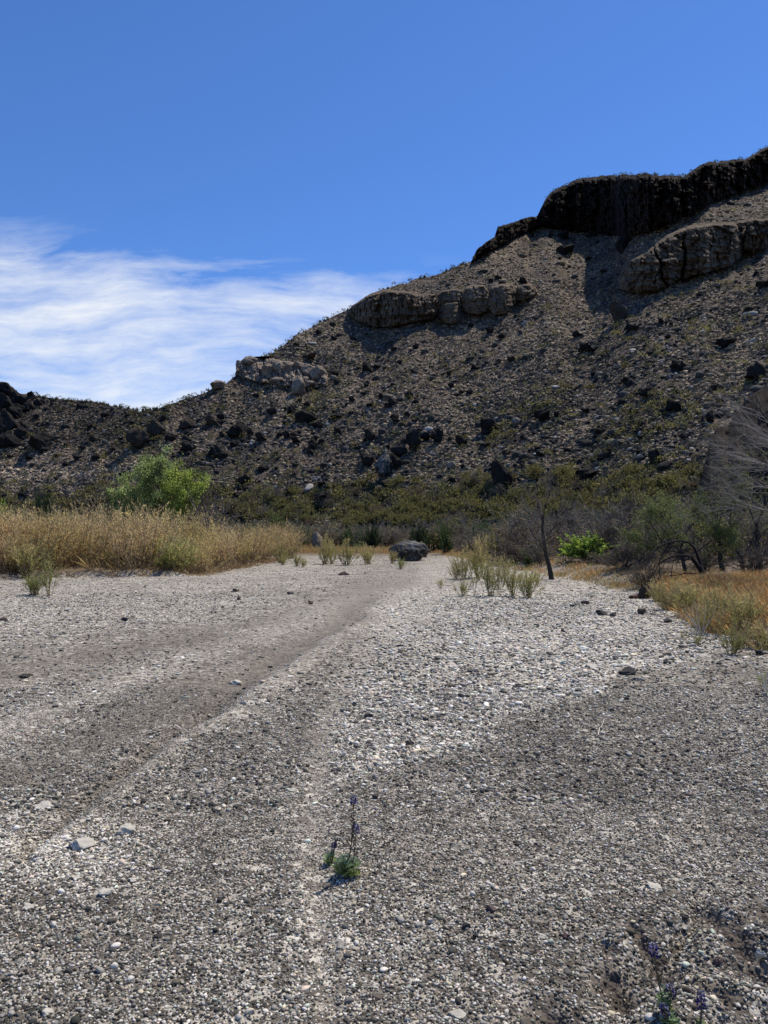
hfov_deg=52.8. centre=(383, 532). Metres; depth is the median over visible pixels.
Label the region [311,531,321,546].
boulder
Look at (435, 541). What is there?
brush shrub
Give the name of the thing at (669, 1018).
lupine
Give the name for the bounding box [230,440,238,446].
boulder
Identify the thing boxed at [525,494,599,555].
dead shrub
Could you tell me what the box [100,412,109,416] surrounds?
boulder
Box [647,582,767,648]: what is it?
bank brush
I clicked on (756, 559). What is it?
dead shrub
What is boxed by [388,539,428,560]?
boulder
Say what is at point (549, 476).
slope shrub
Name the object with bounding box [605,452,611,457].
boulder
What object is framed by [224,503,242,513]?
slope shrub
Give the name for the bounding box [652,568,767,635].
orange grass
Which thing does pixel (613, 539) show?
dead shrub
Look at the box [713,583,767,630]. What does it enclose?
willow shrub
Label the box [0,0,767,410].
sky
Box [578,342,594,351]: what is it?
boulder
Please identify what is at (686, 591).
willow shrub
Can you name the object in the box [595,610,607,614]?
stone
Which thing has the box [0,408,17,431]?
crag block
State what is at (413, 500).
slope shrub
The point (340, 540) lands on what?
brush shrub
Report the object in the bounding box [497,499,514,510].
slope shrub
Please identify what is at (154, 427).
boulder
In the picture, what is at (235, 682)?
stone
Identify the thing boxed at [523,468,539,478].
slope shrub
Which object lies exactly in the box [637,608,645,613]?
stone
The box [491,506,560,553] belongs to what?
brush shrub
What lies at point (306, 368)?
crag block
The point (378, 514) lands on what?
slope shrub
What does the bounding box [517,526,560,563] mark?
bank shrub
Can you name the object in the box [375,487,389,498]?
slope shrub
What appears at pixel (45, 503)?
leafy shrub
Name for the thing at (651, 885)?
stone
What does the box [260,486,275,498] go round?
slope shrub
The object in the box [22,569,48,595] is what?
willow shrub
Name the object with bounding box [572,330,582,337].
boulder
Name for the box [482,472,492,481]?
slope shrub
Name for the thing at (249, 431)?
boulder
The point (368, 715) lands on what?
stone
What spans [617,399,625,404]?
boulder
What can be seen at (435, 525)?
brush shrub
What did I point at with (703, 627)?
dry weed
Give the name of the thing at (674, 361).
boulder
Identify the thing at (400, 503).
slope shrub
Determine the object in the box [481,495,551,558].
brush shrub
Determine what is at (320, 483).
boulder
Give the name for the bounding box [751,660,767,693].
dry weed
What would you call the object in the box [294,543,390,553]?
straw grass
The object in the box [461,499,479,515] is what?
slope shrub
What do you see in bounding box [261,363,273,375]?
crag block
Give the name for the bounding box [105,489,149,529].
leafy shrub
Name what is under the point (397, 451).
boulder
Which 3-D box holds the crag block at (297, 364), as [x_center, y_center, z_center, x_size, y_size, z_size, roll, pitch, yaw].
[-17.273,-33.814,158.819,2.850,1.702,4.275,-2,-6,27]
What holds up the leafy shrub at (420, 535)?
on the ground at (378, 585)
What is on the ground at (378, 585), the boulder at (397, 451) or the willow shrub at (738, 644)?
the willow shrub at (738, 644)
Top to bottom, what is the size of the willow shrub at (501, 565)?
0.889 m
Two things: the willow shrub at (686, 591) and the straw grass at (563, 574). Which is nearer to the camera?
the willow shrub at (686, 591)
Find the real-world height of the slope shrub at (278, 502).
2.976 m
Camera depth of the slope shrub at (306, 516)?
109.96 m
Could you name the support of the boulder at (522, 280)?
on the hill
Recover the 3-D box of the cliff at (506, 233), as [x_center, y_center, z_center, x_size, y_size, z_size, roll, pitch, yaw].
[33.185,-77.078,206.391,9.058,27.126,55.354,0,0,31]
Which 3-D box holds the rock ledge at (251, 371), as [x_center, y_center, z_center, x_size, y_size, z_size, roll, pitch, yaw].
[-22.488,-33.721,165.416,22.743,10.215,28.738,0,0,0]
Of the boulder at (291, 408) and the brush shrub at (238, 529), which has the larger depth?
the boulder at (291, 408)
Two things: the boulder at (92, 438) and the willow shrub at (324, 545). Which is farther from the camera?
the boulder at (92, 438)
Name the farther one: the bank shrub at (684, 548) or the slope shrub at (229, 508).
the slope shrub at (229, 508)
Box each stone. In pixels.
[18,674,30,677]
[22,903,33,909]
[34,800,51,808]
[42,1007,53,1014]
[68,837,95,851]
[99,888,113,895]
[115,823,135,834]
[229,679,241,684]
[245,1008,254,1014]
[338,571,349,574]
[364,713,372,716]
[404,1016,411,1022]
[405,740,413,744]
[427,917,434,923]
[448,1009,465,1020]
[462,923,470,929]
[478,857,485,863]
[486,905,496,912]
[538,933,546,938]
[561,933,569,939]
[585,663,597,667]
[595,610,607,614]
[609,971,620,982]
[618,666,635,675]
[628,594,639,597]
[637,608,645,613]
[647,881,661,890]
[663,618,672,622]
[680,913,688,919]
[681,925,689,931]
[712,956,722,964]
[755,650,763,654]
[755,949,764,958]
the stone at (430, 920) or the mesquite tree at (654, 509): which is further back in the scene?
the mesquite tree at (654, 509)
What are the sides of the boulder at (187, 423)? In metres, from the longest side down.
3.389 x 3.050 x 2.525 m
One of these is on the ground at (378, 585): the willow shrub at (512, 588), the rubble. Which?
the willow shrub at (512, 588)
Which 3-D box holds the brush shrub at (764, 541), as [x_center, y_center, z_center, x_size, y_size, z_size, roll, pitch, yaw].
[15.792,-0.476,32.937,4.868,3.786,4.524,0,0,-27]
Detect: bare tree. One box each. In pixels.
[667,368,767,531]
[676,444,767,571]
[707,434,767,570]
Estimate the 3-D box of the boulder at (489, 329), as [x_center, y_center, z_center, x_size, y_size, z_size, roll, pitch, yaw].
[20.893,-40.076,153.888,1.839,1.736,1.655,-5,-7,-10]
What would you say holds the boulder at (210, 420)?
on the hill
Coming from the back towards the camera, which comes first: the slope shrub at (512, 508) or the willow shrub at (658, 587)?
the slope shrub at (512, 508)
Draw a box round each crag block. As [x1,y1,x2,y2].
[0,382,16,397]
[0,393,11,410]
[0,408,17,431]
[0,430,20,447]
[6,403,24,418]
[12,391,27,404]
[13,426,29,438]
[210,380,225,389]
[236,360,243,369]
[242,355,257,365]
[256,356,270,358]
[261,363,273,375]
[269,377,282,383]
[272,360,283,371]
[282,362,293,371]
[291,376,304,394]
[293,361,303,367]
[300,363,312,375]
[303,353,315,359]
[305,380,315,386]
[309,365,326,380]
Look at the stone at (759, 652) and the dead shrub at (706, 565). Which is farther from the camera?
the dead shrub at (706, 565)
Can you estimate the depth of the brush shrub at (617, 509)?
35.21 m
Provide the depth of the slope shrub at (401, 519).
99.41 m
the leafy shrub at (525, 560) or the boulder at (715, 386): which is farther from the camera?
the boulder at (715, 386)
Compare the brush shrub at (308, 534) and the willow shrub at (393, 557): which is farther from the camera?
the brush shrub at (308, 534)
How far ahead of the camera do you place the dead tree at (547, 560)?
25.69 m
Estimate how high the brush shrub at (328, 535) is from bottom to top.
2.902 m
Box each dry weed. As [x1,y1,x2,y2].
[677,600,718,634]
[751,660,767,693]
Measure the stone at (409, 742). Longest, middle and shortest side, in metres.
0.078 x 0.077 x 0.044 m
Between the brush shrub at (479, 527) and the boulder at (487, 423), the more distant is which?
the boulder at (487, 423)
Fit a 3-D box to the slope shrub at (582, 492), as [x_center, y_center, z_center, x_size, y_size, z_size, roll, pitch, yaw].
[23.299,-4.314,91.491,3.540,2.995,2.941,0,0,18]
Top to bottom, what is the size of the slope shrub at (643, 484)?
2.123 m
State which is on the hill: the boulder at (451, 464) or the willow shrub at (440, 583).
the boulder at (451, 464)
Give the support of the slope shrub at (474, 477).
on the hill
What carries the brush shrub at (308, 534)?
on the ground at (378, 585)
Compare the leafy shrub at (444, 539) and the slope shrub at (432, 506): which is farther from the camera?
the slope shrub at (432, 506)
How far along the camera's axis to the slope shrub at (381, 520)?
103.66 m
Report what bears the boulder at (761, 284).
on the hill
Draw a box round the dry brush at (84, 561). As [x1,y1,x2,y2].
[25,545,243,569]
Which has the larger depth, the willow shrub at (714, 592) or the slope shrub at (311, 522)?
the slope shrub at (311, 522)
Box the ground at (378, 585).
[0,545,767,1023]
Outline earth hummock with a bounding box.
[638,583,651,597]
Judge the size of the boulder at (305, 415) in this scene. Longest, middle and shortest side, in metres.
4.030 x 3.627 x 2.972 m
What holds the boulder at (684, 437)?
on the hill
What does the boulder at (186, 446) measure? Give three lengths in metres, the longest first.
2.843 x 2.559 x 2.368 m
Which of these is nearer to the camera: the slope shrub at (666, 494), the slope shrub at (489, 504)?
the slope shrub at (666, 494)
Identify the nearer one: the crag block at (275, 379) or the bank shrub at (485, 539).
the bank shrub at (485, 539)
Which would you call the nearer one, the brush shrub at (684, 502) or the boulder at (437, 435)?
the brush shrub at (684, 502)
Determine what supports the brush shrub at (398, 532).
on the ground at (378, 585)
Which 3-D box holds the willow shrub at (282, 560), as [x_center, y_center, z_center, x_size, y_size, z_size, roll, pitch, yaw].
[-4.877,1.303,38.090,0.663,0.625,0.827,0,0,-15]
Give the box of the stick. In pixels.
[684,862,703,873]
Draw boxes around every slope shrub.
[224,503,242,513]
[225,497,244,509]
[231,503,245,514]
[235,504,257,517]
[238,490,255,500]
[257,505,274,516]
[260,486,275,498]
[264,487,282,498]
[264,513,286,527]
[271,494,289,509]
[276,504,293,514]
[279,511,290,520]
[281,485,303,494]
[293,499,309,509]
[293,513,315,522]
[301,518,318,525]
[304,505,320,514]
[315,495,336,507]
[330,510,341,518]
[335,495,349,507]
[335,515,358,527]
[344,486,361,494]
[348,501,365,513]
[353,515,371,524]
[356,478,368,484]
[365,495,382,505]
[365,513,378,523]
[368,501,383,515]
[369,506,390,522]
[373,510,386,522]
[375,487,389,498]
[381,507,395,515]
[383,512,400,524]
[384,474,400,487]
[390,474,406,482]
[391,497,410,511]
[392,510,410,526]
[399,500,415,513]
[402,513,420,527]
[402,515,417,527]
[405,484,428,497]
[405,492,424,505]
[406,475,421,482]
[408,508,433,522]
[414,519,430,526]
[422,501,439,512]
[437,496,458,505]
[442,499,460,513]
[447,496,462,506]
[452,498,478,510]
[454,492,475,503]
[455,509,481,520]
[456,474,477,485]
[457,477,477,487]
[459,469,471,479]
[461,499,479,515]
[463,467,482,483]
[471,468,484,475]
[473,479,495,492]
[479,500,495,509]
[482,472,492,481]
[483,482,508,494]
[484,499,509,515]
[492,506,514,521]
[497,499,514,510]
[497,505,518,517]
[504,486,530,502]
[513,493,533,502]
[516,462,544,474]
[516,497,535,509]
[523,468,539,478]
[532,500,549,509]
[538,472,556,483]
[544,467,565,483]
[551,464,574,478]
[551,500,565,512]
[559,483,590,500]
[562,471,583,483]
[564,468,577,476]
[567,475,585,489]
[571,487,593,498]
[585,479,596,490]
[593,484,607,497]
[593,494,608,509]
[594,485,614,499]
[605,467,624,482]
[610,491,631,507]
[611,462,639,474]
[613,470,638,487]
[628,479,647,489]
[636,488,656,503]
[648,470,678,486]
[663,475,692,492]
[664,487,686,498]
[677,457,702,475]
[680,476,700,490]
[692,464,703,478]
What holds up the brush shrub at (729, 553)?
on the ground at (378, 585)
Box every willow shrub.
[2,527,65,578]
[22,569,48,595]
[39,545,61,595]
[92,540,122,566]
[150,529,206,571]
[266,540,295,562]
[279,553,290,564]
[287,554,302,565]
[316,531,333,563]
[326,541,336,563]
[329,534,363,565]
[357,541,381,563]
[388,550,398,563]
[393,557,407,568]
[435,577,445,588]
[446,546,481,579]
[447,563,461,578]
[447,576,473,595]
[462,534,491,577]
[472,573,478,594]
[476,556,500,595]
[490,557,511,580]
[491,544,511,595]
[501,556,521,595]
[514,567,544,597]
[532,566,546,586]
[645,579,670,601]
[648,578,677,607]
[669,576,722,609]
[669,577,701,599]
[689,594,723,633]
[690,577,742,613]
[692,629,701,645]
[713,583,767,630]
[717,620,749,654]
[742,616,767,646]
[755,671,767,690]
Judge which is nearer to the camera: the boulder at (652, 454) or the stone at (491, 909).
the stone at (491, 909)
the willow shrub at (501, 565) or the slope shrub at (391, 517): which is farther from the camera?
the slope shrub at (391, 517)
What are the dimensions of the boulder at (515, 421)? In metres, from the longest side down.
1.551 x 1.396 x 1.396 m
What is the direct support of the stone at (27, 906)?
on the ground at (378, 585)
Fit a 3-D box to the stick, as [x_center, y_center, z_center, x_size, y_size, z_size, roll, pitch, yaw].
[1.455,1.571,3.631,0.010,0.016,0.116,0,0,-22]
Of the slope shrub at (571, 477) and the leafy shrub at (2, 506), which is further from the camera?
the slope shrub at (571, 477)
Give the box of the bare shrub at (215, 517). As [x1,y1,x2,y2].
[186,489,240,539]
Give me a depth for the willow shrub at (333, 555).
39.55 m
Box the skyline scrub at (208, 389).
[33,145,767,410]
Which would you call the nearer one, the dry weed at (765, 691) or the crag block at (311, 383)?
the dry weed at (765, 691)
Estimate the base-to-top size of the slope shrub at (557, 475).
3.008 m
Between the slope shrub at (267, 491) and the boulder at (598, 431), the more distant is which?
the slope shrub at (267, 491)
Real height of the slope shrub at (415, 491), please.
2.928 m
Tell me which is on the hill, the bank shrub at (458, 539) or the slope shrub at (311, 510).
the slope shrub at (311, 510)
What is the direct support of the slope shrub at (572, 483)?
on the hill
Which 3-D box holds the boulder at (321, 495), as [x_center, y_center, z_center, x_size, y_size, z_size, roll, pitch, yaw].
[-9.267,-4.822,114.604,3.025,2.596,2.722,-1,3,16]
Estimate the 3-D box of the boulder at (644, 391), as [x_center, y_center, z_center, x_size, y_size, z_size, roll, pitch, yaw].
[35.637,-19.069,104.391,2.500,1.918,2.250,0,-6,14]
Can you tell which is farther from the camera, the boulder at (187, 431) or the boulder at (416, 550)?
the boulder at (187, 431)
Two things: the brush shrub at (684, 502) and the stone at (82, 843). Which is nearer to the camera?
the stone at (82, 843)
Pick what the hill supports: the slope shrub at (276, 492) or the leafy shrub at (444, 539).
the slope shrub at (276, 492)
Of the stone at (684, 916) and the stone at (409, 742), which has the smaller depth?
the stone at (684, 916)
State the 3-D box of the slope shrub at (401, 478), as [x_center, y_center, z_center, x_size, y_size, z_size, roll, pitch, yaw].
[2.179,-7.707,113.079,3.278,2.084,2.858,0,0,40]
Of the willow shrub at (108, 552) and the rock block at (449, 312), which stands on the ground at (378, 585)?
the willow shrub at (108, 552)
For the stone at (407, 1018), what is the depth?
2.49 m
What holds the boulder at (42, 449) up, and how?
on the hill
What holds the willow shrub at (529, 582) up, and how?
on the ground at (378, 585)
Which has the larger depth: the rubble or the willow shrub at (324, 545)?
the rubble
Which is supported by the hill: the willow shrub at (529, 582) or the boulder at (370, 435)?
the boulder at (370, 435)
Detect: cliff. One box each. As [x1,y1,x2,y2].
[471,216,539,262]
[536,147,767,235]
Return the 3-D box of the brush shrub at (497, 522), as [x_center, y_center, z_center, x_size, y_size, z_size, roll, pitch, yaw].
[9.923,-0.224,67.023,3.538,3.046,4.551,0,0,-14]
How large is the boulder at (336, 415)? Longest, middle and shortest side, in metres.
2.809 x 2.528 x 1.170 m
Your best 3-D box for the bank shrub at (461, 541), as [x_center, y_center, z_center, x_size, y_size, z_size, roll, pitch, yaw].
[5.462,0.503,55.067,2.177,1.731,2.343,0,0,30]
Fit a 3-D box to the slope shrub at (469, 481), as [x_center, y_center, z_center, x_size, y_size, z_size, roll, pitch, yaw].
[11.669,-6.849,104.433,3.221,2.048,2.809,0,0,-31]
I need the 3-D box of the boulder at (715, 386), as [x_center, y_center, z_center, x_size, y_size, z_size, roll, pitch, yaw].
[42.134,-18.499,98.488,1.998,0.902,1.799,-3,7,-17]
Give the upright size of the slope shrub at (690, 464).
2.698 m
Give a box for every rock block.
[436,289,462,309]
[438,302,460,323]
[462,284,488,314]
[488,283,516,315]
[516,284,537,300]
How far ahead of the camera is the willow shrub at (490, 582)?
19.30 m
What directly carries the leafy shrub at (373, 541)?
on the ground at (378, 585)
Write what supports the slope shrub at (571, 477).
on the hill
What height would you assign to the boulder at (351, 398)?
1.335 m
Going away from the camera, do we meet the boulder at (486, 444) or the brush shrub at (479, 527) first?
the brush shrub at (479, 527)
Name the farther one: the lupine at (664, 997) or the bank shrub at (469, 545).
the bank shrub at (469, 545)
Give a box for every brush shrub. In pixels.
[235,518,264,542]
[241,512,267,533]
[275,518,307,542]
[291,521,311,543]
[293,521,322,543]
[299,528,311,544]
[309,517,345,541]
[318,523,339,545]
[329,534,345,546]
[337,524,365,546]
[339,520,367,540]
[340,528,356,545]
[349,529,365,544]
[350,518,393,544]
[352,527,368,547]
[359,525,396,547]
[376,522,409,546]
[388,522,404,541]
[394,516,438,539]
[412,526,440,551]
[416,514,457,548]
[433,511,477,544]
[436,513,470,546]
[465,512,481,530]
[467,519,490,546]
[473,517,495,533]
[476,512,508,528]
[480,525,507,552]
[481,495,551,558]
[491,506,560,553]
[507,507,552,543]
[512,502,556,554]
[524,519,573,548]
[549,496,630,547]
[551,508,615,557]
[563,485,668,546]
[578,497,612,520]
[642,476,723,554]
[669,499,740,558]
[687,493,727,553]
[706,482,767,558]
[715,509,763,559]
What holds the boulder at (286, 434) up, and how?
on the hill
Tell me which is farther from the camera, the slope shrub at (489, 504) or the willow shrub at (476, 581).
the slope shrub at (489, 504)
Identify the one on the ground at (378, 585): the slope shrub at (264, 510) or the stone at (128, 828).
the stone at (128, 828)
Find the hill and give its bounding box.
[0,182,767,543]
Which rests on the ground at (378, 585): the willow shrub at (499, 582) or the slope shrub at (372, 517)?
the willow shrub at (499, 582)
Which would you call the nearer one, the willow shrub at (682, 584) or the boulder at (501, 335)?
the willow shrub at (682, 584)
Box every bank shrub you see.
[447,530,467,547]
[450,529,466,547]
[453,534,478,553]
[458,521,480,543]
[465,530,486,545]
[471,530,495,552]
[502,529,565,561]
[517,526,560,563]
[566,513,630,557]
[584,506,643,560]
[607,517,674,560]
[614,524,680,566]
[637,512,717,560]
[649,522,714,558]
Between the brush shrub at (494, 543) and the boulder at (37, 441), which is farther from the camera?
the boulder at (37, 441)
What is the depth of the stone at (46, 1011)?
2.56 m
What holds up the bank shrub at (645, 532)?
on the ground at (378, 585)
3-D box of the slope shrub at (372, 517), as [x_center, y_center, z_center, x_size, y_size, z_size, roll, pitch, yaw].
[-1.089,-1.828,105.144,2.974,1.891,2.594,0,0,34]
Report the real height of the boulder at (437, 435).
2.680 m
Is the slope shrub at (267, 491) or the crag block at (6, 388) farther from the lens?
the crag block at (6, 388)
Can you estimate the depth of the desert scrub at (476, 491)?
115.70 m
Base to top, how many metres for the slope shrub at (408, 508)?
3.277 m
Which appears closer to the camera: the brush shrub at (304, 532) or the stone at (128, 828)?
the stone at (128, 828)
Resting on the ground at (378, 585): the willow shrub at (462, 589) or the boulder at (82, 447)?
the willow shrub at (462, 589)
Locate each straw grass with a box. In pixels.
[0,554,278,579]
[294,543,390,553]
[430,546,634,580]
[562,563,767,652]
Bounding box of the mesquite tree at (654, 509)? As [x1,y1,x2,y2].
[614,485,745,571]
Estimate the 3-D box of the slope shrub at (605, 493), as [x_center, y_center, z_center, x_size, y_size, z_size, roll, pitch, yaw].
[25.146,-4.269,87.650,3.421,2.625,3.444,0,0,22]
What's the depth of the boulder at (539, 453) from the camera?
104.02 m
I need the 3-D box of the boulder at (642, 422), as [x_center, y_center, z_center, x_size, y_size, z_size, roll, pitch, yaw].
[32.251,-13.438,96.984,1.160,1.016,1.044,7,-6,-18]
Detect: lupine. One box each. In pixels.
[322,834,336,864]
[332,795,361,877]
[648,942,676,1013]
[658,1002,680,1023]
[696,989,708,1023]
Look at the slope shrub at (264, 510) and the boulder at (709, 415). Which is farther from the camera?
the slope shrub at (264, 510)
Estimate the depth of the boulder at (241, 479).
125.72 m
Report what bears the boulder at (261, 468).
on the hill
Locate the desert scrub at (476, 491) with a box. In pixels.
[0,185,767,522]
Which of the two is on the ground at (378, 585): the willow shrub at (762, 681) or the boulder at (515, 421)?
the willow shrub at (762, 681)
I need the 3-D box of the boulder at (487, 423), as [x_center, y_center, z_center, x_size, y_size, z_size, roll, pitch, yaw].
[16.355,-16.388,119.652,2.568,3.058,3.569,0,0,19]
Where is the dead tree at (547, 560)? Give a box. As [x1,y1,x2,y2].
[517,476,585,579]
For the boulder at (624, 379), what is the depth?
112.50 m
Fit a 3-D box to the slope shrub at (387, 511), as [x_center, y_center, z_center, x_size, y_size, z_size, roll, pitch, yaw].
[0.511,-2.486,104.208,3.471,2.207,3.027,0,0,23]
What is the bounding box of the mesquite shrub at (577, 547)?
[556,527,623,560]
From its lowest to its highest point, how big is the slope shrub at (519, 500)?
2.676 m
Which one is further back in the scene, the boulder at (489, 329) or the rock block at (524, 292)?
the rock block at (524, 292)
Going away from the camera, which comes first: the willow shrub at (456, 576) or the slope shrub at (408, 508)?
the willow shrub at (456, 576)
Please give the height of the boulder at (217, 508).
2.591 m
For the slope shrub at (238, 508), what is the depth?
116.89 m
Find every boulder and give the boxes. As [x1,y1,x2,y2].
[23,402,32,408]
[27,391,33,396]
[28,432,53,449]
[33,398,41,405]
[39,447,48,452]
[72,454,79,459]
[78,445,85,451]
[89,435,95,440]
[91,454,99,460]
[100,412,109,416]
[119,470,127,475]
[126,428,148,448]
[146,419,164,434]
[159,415,166,421]
[164,432,175,441]
[178,417,195,428]
[179,440,192,451]
[183,429,191,435]
[183,436,190,440]
[204,506,227,517]
[205,415,218,425]
[208,444,222,455]
[216,413,224,419]
[218,451,228,459]
[226,421,248,437]
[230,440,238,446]
[237,475,250,483]
[247,429,253,434]
[255,432,265,440]
[258,465,266,471]
[266,408,276,414]
[282,431,289,437]
[287,404,295,412]
[291,436,300,442]
[295,409,315,422]
[303,400,310,407]
[309,443,316,449]
[310,438,317,445]
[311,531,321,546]
[314,491,330,502]
[317,481,326,486]
[330,413,342,419]
[332,370,338,375]
[333,426,341,433]
[348,396,355,401]
[360,452,374,465]
[362,362,372,371]
[365,429,375,440]
[373,448,391,477]
[381,480,388,486]
[388,398,396,405]
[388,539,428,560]
[391,446,407,456]
[391,455,401,468]
[404,390,412,396]
[405,430,419,449]
[420,432,429,440]
[431,428,443,442]
[447,461,455,468]
[455,435,467,445]
[480,417,496,433]
[480,442,489,446]
[482,429,489,433]
[485,326,493,333]
[491,460,512,487]
[494,275,501,279]
[497,332,505,338]
[507,356,514,361]
[511,417,520,424]
[519,277,527,283]
[534,407,549,420]
[536,451,543,455]
[556,244,574,254]
[557,231,569,239]
[570,483,584,493]
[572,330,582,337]
[575,467,597,480]
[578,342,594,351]
[582,407,589,412]
[594,427,604,434]
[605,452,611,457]
[609,300,627,321]
[615,234,631,253]
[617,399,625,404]
[620,375,636,383]
[625,324,639,330]
[638,385,654,396]
[638,421,646,426]
[648,449,663,463]
[658,408,666,414]
[666,399,681,410]
[669,362,686,370]
[671,360,684,368]
[680,434,688,439]
[705,411,713,421]
[709,383,723,389]
[710,283,720,287]
[715,338,736,348]
[744,361,765,378]
[755,279,767,288]
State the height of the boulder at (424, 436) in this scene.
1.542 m
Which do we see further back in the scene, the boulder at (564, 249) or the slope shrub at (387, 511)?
the boulder at (564, 249)
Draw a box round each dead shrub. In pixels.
[479,525,541,566]
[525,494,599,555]
[573,551,622,564]
[580,507,651,563]
[586,488,649,531]
[594,537,656,571]
[622,560,667,586]
[675,547,732,570]
[710,543,767,571]
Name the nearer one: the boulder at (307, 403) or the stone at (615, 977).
the stone at (615, 977)
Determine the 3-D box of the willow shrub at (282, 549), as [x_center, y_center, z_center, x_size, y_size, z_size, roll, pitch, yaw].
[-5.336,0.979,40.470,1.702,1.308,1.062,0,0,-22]
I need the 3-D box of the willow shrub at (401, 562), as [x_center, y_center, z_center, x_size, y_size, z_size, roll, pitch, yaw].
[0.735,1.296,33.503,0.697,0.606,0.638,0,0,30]
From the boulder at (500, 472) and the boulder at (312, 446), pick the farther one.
the boulder at (312, 446)
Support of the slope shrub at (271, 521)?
on the hill
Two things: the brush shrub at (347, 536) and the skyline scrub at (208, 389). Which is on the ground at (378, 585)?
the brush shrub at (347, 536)
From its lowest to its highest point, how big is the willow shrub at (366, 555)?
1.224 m
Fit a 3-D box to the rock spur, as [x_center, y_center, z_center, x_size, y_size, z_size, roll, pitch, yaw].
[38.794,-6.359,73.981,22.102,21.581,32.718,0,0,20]
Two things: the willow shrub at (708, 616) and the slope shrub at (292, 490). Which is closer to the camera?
the willow shrub at (708, 616)
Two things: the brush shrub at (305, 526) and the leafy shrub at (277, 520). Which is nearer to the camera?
the leafy shrub at (277, 520)
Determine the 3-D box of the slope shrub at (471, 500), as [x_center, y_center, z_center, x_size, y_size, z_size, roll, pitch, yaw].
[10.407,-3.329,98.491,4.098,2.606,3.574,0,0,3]
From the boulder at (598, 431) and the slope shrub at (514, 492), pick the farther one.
the boulder at (598, 431)
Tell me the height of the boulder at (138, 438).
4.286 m
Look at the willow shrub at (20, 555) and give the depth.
26.89 m
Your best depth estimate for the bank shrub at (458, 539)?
58.43 m
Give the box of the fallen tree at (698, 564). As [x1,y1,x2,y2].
[633,503,705,582]
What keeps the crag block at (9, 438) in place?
on the hill
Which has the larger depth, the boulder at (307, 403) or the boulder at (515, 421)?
the boulder at (307, 403)
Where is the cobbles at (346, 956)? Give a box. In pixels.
[0,684,767,1023]
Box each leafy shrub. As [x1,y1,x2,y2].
[0,497,7,518]
[25,481,58,521]
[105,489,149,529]
[268,511,290,532]
[363,524,382,547]
[407,521,433,544]
[434,516,455,552]
[520,547,533,566]
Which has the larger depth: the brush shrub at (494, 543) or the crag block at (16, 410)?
the crag block at (16, 410)
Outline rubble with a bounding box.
[0,185,767,521]
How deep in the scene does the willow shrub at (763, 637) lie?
10.49 m
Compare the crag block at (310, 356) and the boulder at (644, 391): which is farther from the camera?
the crag block at (310, 356)
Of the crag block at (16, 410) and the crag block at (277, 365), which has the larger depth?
the crag block at (16, 410)
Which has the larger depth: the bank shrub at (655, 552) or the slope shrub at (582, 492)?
the slope shrub at (582, 492)
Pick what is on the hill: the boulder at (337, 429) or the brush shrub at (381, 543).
the boulder at (337, 429)
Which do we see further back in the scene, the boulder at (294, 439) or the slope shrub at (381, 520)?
the boulder at (294, 439)
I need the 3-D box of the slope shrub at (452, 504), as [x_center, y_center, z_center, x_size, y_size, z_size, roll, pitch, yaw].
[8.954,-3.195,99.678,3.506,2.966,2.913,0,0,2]
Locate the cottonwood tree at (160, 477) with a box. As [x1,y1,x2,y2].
[102,444,231,533]
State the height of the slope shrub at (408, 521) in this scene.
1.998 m
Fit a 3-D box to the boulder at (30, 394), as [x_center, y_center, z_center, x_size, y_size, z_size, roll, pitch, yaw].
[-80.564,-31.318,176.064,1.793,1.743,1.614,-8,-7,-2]
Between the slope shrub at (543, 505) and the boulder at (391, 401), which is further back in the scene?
the boulder at (391, 401)
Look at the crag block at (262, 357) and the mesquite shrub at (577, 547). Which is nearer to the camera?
the mesquite shrub at (577, 547)
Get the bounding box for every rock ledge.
[235,358,327,386]
[347,289,437,326]
[618,222,742,292]
[736,218,767,251]
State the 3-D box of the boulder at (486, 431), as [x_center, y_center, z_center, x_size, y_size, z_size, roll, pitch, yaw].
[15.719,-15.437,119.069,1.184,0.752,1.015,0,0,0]
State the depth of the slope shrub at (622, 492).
82.26 m
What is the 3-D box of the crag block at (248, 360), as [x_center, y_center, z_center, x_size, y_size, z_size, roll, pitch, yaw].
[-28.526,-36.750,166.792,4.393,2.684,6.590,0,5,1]
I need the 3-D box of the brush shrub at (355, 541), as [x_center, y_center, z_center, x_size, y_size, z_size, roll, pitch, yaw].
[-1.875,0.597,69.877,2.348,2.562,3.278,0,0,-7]
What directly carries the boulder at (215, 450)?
on the hill
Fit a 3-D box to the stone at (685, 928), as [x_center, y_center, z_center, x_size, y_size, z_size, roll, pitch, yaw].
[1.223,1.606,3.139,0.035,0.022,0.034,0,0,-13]
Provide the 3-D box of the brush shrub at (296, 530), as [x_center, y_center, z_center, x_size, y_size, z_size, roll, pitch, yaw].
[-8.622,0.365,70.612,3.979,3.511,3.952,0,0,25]
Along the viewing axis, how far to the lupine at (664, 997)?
2.39 m
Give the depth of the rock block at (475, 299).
162.26 m
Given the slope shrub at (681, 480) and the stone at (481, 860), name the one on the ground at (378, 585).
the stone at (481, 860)
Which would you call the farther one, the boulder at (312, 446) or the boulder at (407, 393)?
the boulder at (407, 393)
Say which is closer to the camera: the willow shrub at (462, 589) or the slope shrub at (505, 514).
the willow shrub at (462, 589)
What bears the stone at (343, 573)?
on the ground at (378, 585)
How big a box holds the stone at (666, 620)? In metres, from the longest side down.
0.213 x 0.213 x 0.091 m
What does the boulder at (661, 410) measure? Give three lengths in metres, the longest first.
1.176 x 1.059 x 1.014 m

